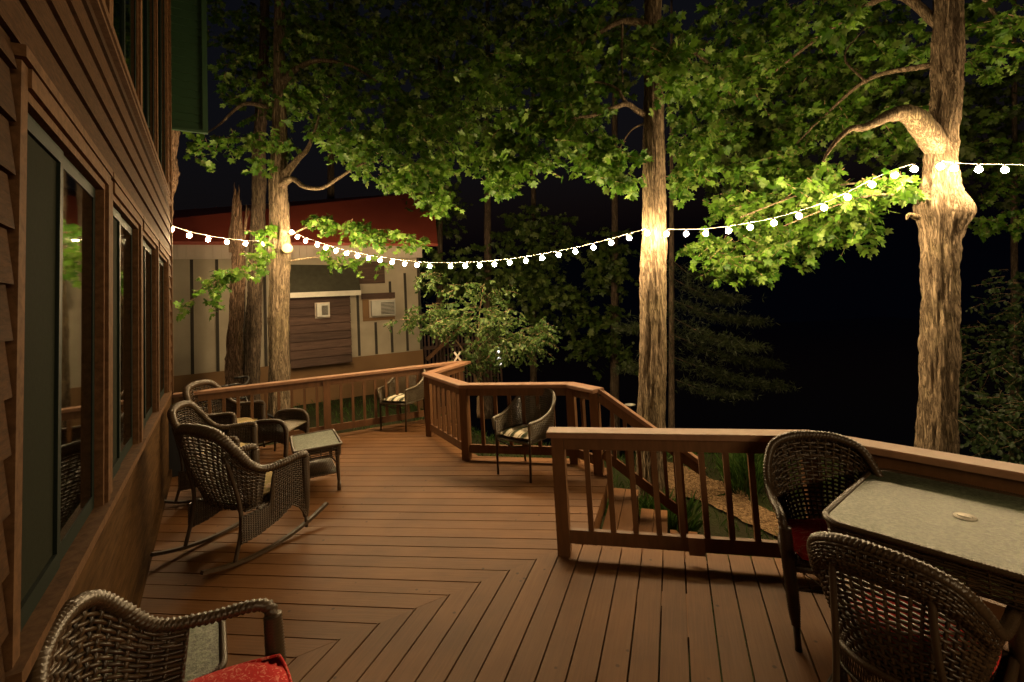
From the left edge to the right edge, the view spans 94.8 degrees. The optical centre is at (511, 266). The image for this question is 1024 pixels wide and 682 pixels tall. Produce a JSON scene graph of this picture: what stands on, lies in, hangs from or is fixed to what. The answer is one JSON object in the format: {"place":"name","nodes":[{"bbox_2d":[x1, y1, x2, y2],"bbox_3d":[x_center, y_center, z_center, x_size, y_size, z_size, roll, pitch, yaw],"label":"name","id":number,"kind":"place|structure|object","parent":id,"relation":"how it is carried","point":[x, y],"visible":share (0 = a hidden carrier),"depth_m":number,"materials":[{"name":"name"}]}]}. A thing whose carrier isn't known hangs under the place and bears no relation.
{"place":"outdoors","nodes":[
{"label":"outdoors","id":0,"kind":"place"},
{"bbox_2d":[197,376,273,444],"bbox_3d":[-4.247,2.250,6.791,1.741,1.193,0.658,-2,0,-12],"label":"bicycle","id":1,"kind":"object","parent":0,"point":[245,397],"visible":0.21,"depth_m":6.86,"materials":[{"name":"metal"}]},
{"bbox_2d":[140,416,607,667],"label":"deck","id":2,"kind":"structure","parent":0,"point":[414,516],"depth_m":3.64,"materials":[{"name":"brown wood"}]},
{"bbox_2d":[169,405,192,476],"bbox_3d":[-3.914,2.018,5.512,0.330,0.750,0.370,-1,-5,-33],"label":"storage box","id":3,"kind":"object","parent":2,"relation":"on","point":[174,463],"visible":0.07,"depth_m":5.35,"materials":[{"name":"brown wood"}]},
{"bbox_2d":[164,400,257,503],"bbox_3d":[-3.047,1.833,4.872,0.950,0.925,0.673,-2,-4,-13],"label":"wicker rocking chair","id":4,"kind":"object","parent":2,"relation":"on","point":[248,435],"visible":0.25,"depth_m":4.97,"materials":[{"name":"brown wicker"}]},
{"bbox_2d":[182,379,272,446],"bbox_3d":[-3.610,1.912,5.965,1.026,0.974,0.726,-3,-4,2],"label":"wicker rocking chair","id":5,"kind":"object","parent":2,"relation":"on","point":[228,416],"visible":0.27,"depth_m":6.17,"materials":[{"name":"brown wicker"}]},
{"bbox_2d":[217,417,256,422],"bbox_3d":[-3.566,1.999,5.957,0.488,0.099,0.553,-3,-4,2],"label":"cushion","id":6,"kind":"object","parent":5,"relation":"on","point":[245,419],"visible":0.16,"depth_m":6.02,"materials":[{"name":"beige fabric"}]},
{"bbox_2d":[150,423,328,574],"bbox_3d":[-2.126,1.667,3.765,0.740,1.004,1.045,-5,-4,27],"label":"wicker rocking chair","id":7,"kind":"object","parent":2,"relation":"on","point":[233,478],"visible":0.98,"depth_m":3.51,"materials":[{"name":"brown wicker"}]},
{"bbox_2d":[263,472,271,494],"bbox_3d":[-2.103,1.759,3.794,0.563,0.102,0.497,-5,-4,27],"label":"cushion","id":8,"kind":"object","parent":7,"relation":"on","point":[267,484],"visible":0.08,"depth_m":3.71,"materials":[{"name":"beige fabric"}]},
{"bbox_2d":[254,408,309,457],"bbox_3d":[-2.882,2.093,5.864,0.493,0.534,0.598,-3,-4,2],"label":"wicker footstool","id":9,"kind":"object","parent":2,"relation":"on","point":[276,428],"visible":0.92,"depth_m":5.61,"materials":[{"name":"brown wicker"}]},
{"bbox_2d":[289,429,342,489],"bbox_3d":[-2.032,2.015,4.874,0.466,0.461,0.676,-1,-4,-28],"label":"side table","id":10,"kind":"object","parent":2,"relation":"on","point":[314,443],"visible":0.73,"depth_m":4.75,"materials":[{"name":"beige stone"}]},
{"bbox_2d":[172,360,462,442],"bbox_3d":[-2.502,1.967,6.670,3.875,0.850,0.150,-1,-4,-26],"label":"deck railing","id":11,"kind":"object","parent":2,"relation":"on","point":[252,390],"visible":0.51,"depth_m":6.61,"materials":[{"name":"brown wood"}]},
{"bbox_2d":[454,351,460,360],"bbox_3d":[-0.872,1.432,7.524,0.122,0.155,0.024,-3,-4,0],"label":"cross","id":12,"kind":"object","parent":11,"relation":"on","point":[457,356],"visible":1,"depth_m":7.52,"materials":[{"name":"white paint"}]},
{"bbox_2d":[377,365,425,431],"bbox_3d":[-1.606,1.947,7.056,0.604,0.845,0.620,-5,-4,25],"label":"bucket armchair","id":13,"kind":"object","parent":2,"relation":"on","point":[411,391],"visible":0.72,"depth_m":6.96,"materials":[{"name":"brown wicker"}]},
{"bbox_2d":[383,393,415,401],"bbox_3d":[-1.636,1.941,6.994,0.455,0.087,0.445,-5,-4,25],"label":"cushion","id":14,"kind":"object","parent":13,"relation":"on","point":[400,397],"visible":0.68,"depth_m":6.85,"materials":[{"name":"fabric"}]},
{"bbox_2d":[422,361,604,475],"bbox_3d":[-0.308,1.792,5.872,1.022,0.850,3.255,-1,-4,-31],"label":"deck railing","id":15,"kind":"object","parent":2,"relation":"on","point":[457,393],"visible":0.9,"depth_m":5.32,"materials":[{"name":"brown wood"}]},
{"bbox_2d":[492,388,555,482],"bbox_3d":[0.173,1.722,4.961,0.575,0.818,0.590,-6,-5,40],"label":"bucket armchair","id":16,"kind":"object","parent":2,"relation":"on","point":[547,419],"visible":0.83,"depth_m":4.93,"materials":[{"name":"brown wicker"}]},
{"bbox_2d":[499,424,540,438],"bbox_3d":[0.130,1.717,4.910,0.433,0.084,0.423,-6,-5,40],"label":"cushion","id":17,"kind":"object","parent":16,"relation":"on","point":[519,431],"visible":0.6,"depth_m":4.83,"materials":[{"name":"fabric"}]},
{"bbox_2d":[451,423,762,599],"bbox_3d":[0.984,2.119,3.400,10.989,0.204,3.651,-7,-5,44],"label":"deck edge","id":18,"kind":"object","parent":2,"relation":"attached to","point":[601,513],"visible":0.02,"depth_m":4.00,"materials":[{"name":"brown wood"}]},
{"bbox_2d":[286,544,1008,681],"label":"deck boards","id":19,"kind":"object","parent":18,"relation":"on","point":[552,617],"visible":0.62,"depth_m":2.54,"materials":[{"name":"brown wood"}]},
{"bbox_2d":[26,589,285,681],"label":"wicker armchair","id":20,"kind":"object","parent":19,"relation":"on","point":[152,648],"visible":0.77,"depth_m":1.66,"materials":[{"name":"brown wicker"}]},
{"bbox_2d":[188,654,291,681],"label":"cushion","id":21,"kind":"object","parent":20,"relation":"on","point":[272,668],"visible":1,"depth_m":1.73,"materials":[{"name":"red fabric"}]},
{"bbox_2d":[89,620,227,681],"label":"side table","id":22,"kind":"object","parent":19,"relation":"on","point":[207,652],"visible":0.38,"depth_m":1.93,"materials":[{"name":"beige stone"}]},
{"bbox_2d":[546,427,1023,620],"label":"deck railing","id":23,"kind":"object","parent":19,"relation":"on","point":[993,474],"visible":0.61,"depth_m":3.09,"materials":[{"name":"brown wood"}]},
{"bbox_2d":[763,430,908,652],"bbox_3d":[1.712,1.415,2.512,0.611,0.931,0.581,-4,-4,19],"label":"wicker armchair","id":24,"kind":"object","parent":19,"relation":"on","point":[779,452],"visible":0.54,"depth_m":2.73,"materials":[{"name":"brown wicker"}]},
{"bbox_2d":[787,519,876,567],"bbox_3d":[1.690,1.431,2.445,0.471,0.085,0.471,-4,-4,19],"label":"cushion","id":25,"kind":"object","parent":24,"relation":"on","point":[803,530],"visible":0.27,"depth_m":2.51,"materials":[{"name":"red fabric"}]},
{"bbox_2d":[806,531,1023,681],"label":"wicker armchair","id":26,"kind":"object","parent":19,"relation":"on","point":[965,608],"visible":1,"depth_m":1.67,"materials":[{"name":"brown wicker"}]},
{"bbox_2d":[850,588,1001,676],"bbox_3d":[1.601,1.443,1.867,0.461,0.076,0.461,0,-5,-35],"label":"cushion","id":27,"kind":"object","parent":26,"relation":"on","point":[913,617],"visible":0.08,"depth_m":1.86,"materials":[{"name":"red fabric"}]},
{"bbox_2d":[822,468,1023,681],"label":"dining table","id":28,"kind":"object","parent":19,"relation":"on","point":[968,532],"visible":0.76,"depth_m":2.04,"materials":[{"name":"beige stone"}]},
{"bbox_2d":[173,0,1023,342],"label":"sky","id":29,"kind":"structure","parent":0,"point":[887,284],"materials":[{"name":"black"}]},
{"bbox_2d":[258,394,1012,681],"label":"ground","id":30,"kind":"structure","parent":0,"point":[715,525],"depth_m":6.55,"materials":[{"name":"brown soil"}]},
{"bbox_2d":[0,0,207,681],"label":"house","id":31,"kind":"structure","parent":30,"relation":"on","point":[100,100],"depth_m":2.16,"materials":[{"name":"brown wood"}]},
{"bbox_2d":[1,42,115,681],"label":"window","id":32,"kind":"structure","parent":31,"relation":"in","point":[51,147],"depth_m":1.54,"materials":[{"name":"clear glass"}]},
{"bbox_2d":[99,0,115,41],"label":"window","id":33,"kind":"structure","parent":31,"relation":"in","point":[105,4],"depth_m":2.31,"materials":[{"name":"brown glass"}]},
{"bbox_2d":[111,0,144,123],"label":"window","id":34,"kind":"structure","parent":31,"relation":"in","point":[126,15],"depth_m":3.34,"materials":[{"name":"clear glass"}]},
{"bbox_2d":[111,172,145,502],"bbox_3d":[-2.336,0.387,2.825,0.105,1.635,1.240,-1,-5,-33],"label":"window","id":35,"kind":"structure","parent":31,"relation":"in","point":[126,217],"depth_m":3.08,"materials":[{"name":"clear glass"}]},
{"bbox_2d":[142,0,160,167],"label":"window","id":36,"kind":"structure","parent":31,"relation":"in","point":[149,8],"depth_m":4.40,"materials":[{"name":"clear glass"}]},
{"bbox_2d":[142,216,161,443],"bbox_3d":[-3.002,0.494,3.872,0.105,1.635,1.230,-1,-5,-33],"label":"window","id":37,"kind":"structure","parent":31,"relation":"in","point":[152,414],"depth_m":4.24,"materials":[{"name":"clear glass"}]},
{"bbox_2d":[157,0,169,195],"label":"window","id":38,"kind":"structure","parent":31,"relation":"in","point":[161,4],"depth_m":5.48,"materials":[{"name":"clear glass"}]},
{"bbox_2d":[159,240,171,412],"bbox_3d":[-3.668,0.602,4.918,0.105,1.635,1.240,-1,-5,-33],"label":"window","id":39,"kind":"structure","parent":31,"relation":"in","point":[165,393],"depth_m":5.31,"materials":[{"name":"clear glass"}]},
{"bbox_2d":[172,225,262,245],"bbox_3d":[-4.389,-0.439,7.186,0.068,0.211,2.452,-3,-4,-2],"label":"string light","id":40,"kind":"object","parent":31,"relation":"attached to","point":[208,239],"visible":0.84,"depth_m":6.77,"materials":[{"name":"white glass"}]},
{"bbox_2d":[172,130,179,216],"bbox_3d":[-5.613,-0.541,7.676,0.481,6.426,0.296,-3,-4,0],"label":"old tree","id":41,"kind":"object","parent":30,"relation":"on","point":[175,145],"visible":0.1,"depth_m":7.75,"materials":[{"name":"brown plant"}]},
{"bbox_2d":[224,183,249,417],"bbox_3d":[-5.113,0.886,8.647,0.494,4.955,0.387,-6,-5,32],"label":"dead tree","id":42,"kind":"object","parent":30,"relation":"on","point":[234,359],"visible":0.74,"depth_m":8.64,"materials":[{"name":"brown wood"}]},
{"bbox_2d":[206,0,337,400],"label":"maple tree","id":43,"kind":"object","parent":30,"relation":"on","point":[252,341],"visible":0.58,"depth_m":9.12,"materials":[{"name":"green plant"}]},
{"bbox_2d":[172,192,437,413],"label":"shed","id":44,"kind":"structure","parent":30,"relation":"on","point":[349,335],"depth_m":11.02,"materials":[{"name":"beige wood"}]},
{"bbox_2d":[315,302,329,318],"bbox_3d":[-4.362,1.001,10.844,0.320,0.360,0.272,-1,-4,-29],"label":"air conditioner","id":45,"kind":"object","parent":44,"relation":"attached to","point":[322,309],"visible":1,"depth_m":10.76,"materials":[{"name":"grey metal"}]},
{"bbox_2d":[369,299,395,317],"bbox_3d":[-3.215,1.025,11.704,0.640,0.440,0.272,-1,-4,-29],"label":"air conditioner","id":46,"kind":"object","parent":44,"relation":"attached to","point":[382,307],"visible":1,"depth_m":11.59,"materials":[{"name":"grey metal"}]},
{"bbox_2d":[173,0,504,418],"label":"maple tree","id":47,"kind":"object","parent":30,"relation":"on","point":[405,178],"visible":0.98,"depth_m":8.14,"materials":[{"name":"green plant"}]},
{"bbox_2d":[290,228,649,267],"bbox_3d":[-1.054,-0.410,6.974,5.955,0.946,0.060,-5,-4,22],"label":"string light","id":48,"kind":"object","parent":47,"relation":"hanging from","point":[558,254],"visible":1,"depth_m":6.77,"materials":[{"name":"white glass"}]},
{"bbox_2d":[212,0,472,198],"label":"woodland tree","id":49,"kind":"object","parent":30,"relation":"on","point":[352,6],"visible":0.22,"depth_m":12.39,"materials":[{"name":"green plant"}]},
{"bbox_2d":[401,3,495,405],"bbox_3d":[-2.118,-2.026,14.162,3.354,15.353,3.140,-5,-4,28],"label":"woodland tree","id":50,"kind":"object","parent":30,"relation":"on","point":[462,272],"visible":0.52,"depth_m":13.82,"materials":[{"name":"green plant"}]},
{"bbox_2d":[423,316,502,382],"bbox_3d":[-1.260,2.367,12.794,2.347,2.036,0.340,-1,-4,-29],"label":"slatted fence","id":51,"kind":"object","parent":30,"relation":"on","point":[437,347],"visible":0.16,"depth_m":12.75,"materials":[{"name":"wood"}]},
{"bbox_2d":[383,261,561,417],"bbox_3d":[-0.698,1.232,7.926,3.153,2.825,1.435,-5,-4,19],"label":"shrub","id":52,"kind":"object","parent":30,"relation":"on","point":[537,339],"visible":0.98,"depth_m":7.77,"materials":[{"name":"green plant"}]},
{"bbox_2d":[387,0,669,418],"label":"woodland tree","id":53,"kind":"object","parent":30,"relation":"on","point":[510,10],"visible":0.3,"depth_m":11.11,"materials":[{"name":"green plant"}]},
{"bbox_2d":[473,0,604,444],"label":"woodland tree","id":54,"kind":"object","parent":30,"relation":"on","point":[531,281],"visible":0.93,"depth_m":13.11,"materials":[{"name":"green plant"}]},
{"bbox_2d":[560,2,640,458],"bbox_3d":[2.345,-1.858,12.940,2.311,14.221,2.987,-7,-5,43],"label":"woodland tree","id":55,"kind":"object","parent":30,"relation":"on","point":[612,264],"visible":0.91,"depth_m":12.62,"materials":[{"name":"green plant"}]},
{"bbox_2d":[454,0,792,499],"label":"maple tree","id":56,"kind":"object","parent":30,"relation":"on","point":[663,65],"visible":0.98,"depth_m":6.17,"materials":[{"name":"green plant"}]},
{"bbox_2d":[624,403,635,465],"bbox_3d":[1.796,2.510,7.041,0.170,0.910,0.170,-3,-4,0],"label":"garden lamp","id":57,"kind":"object","parent":30,"relation":"on","point":[630,404],"visible":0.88,"depth_m":7.04,"materials":[{"name":"metal"}]},
{"bbox_2d":[598,488,696,645],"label":"deck stairs","id":58,"kind":"structure","parent":30,"relation":"on","point":[623,513],"depth_m":4.34,"materials":[{"name":"brown wood"}]},
{"bbox_2d":[598,389,705,533],"bbox_3d":[1.363,2.006,4.571,0.980,1.624,0.090,-4,-4,18],"label":"stair railing","id":59,"kind":"object","parent":58,"relation":"attached to","point":[622,411],"visible":0.51,"depth_m":4.59,"materials":[{"name":"brown wood"}]},
{"bbox_2d":[604,486,710,533],"bbox_3d":[1.456,2.567,4.942,1.245,0.541,0.991,-3,-4,0],"label":"grass tuft","id":60,"kind":"object","parent":30,"relation":"on","point":[694,525],"visible":0.19,"depth_m":4.84,"materials":[{"name":"green plant"}]},
{"bbox_2d":[606,0,800,455],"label":"pine tree","id":61,"kind":"object","parent":30,"relation":"on","point":[742,345],"visible":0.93,"depth_m":9.45,"materials":[{"name":"green plant"}]},
{"bbox_2d":[714,453,797,497],"bbox_3d":[3.159,2.627,6.270,1.080,0.660,1.897,-6,-5,37],"label":"grass clump","id":62,"kind":"object","parent":30,"relation":"on","point":[738,468],"visible":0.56,"depth_m":5.85,"materials":[{"name":"green plant"}]},
{"bbox_2d":[667,0,990,201],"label":"woodland tree","id":63,"kind":"object","parent":30,"relation":"on","point":[759,147],"visible":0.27,"depth_m":9.09,"materials":[{"name":"green plant"}]},
{"bbox_2d":[675,0,1023,453],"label":"maple tree","id":64,"kind":"object","parent":30,"relation":"on","point":[944,207],"visible":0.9,"depth_m":5.88,"materials":[{"name":"green plant"}]},
{"bbox_2d":[664,163,917,235],"bbox_3d":[3.006,-0.694,5.309,2.514,0.534,0.060,-5,-4,25],"label":"string light","id":65,"kind":"object","parent":64,"relation":"attached to","point":[914,168],"visible":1,"depth_m":5.20,"materials":[{"name":"white glass"}]},
{"bbox_2d":[937,161,1023,172],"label":"string light","id":66,"kind":"object","parent":64,"relation":"attached to","point":[978,168],"visible":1,"depth_m":4.72,"materials":[{"name":"white glass"}]},
{"bbox_2d":[958,269,1023,464],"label":"bush","id":67,"kind":"object","parent":30,"relation":"on","point":[990,432],"visible":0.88,"depth_m":6.80,"materials":[{"name":"green plant"}]},
{"bbox_2d":[958,0,1023,463],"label":"woodland tree","id":68,"kind":"object","parent":30,"relation":"on","point":[1014,117],"visible":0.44,"depth_m":10.47,"materials":[{"name":"green plant"}]},
{"bbox_2d":[667,462,778,536],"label":"path","id":69,"kind":"structure","parent":0,"point":[742,510],"depth_m":5.69,"materials":[{"name":"brown gravel"}]},
{"bbox_2d":[423,317,1023,462],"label":"water","id":70,"kind":"structure","parent":0,"point":[857,378],"depth_m":36.61,"materials":[{"name":"black liquid"}]}
]}

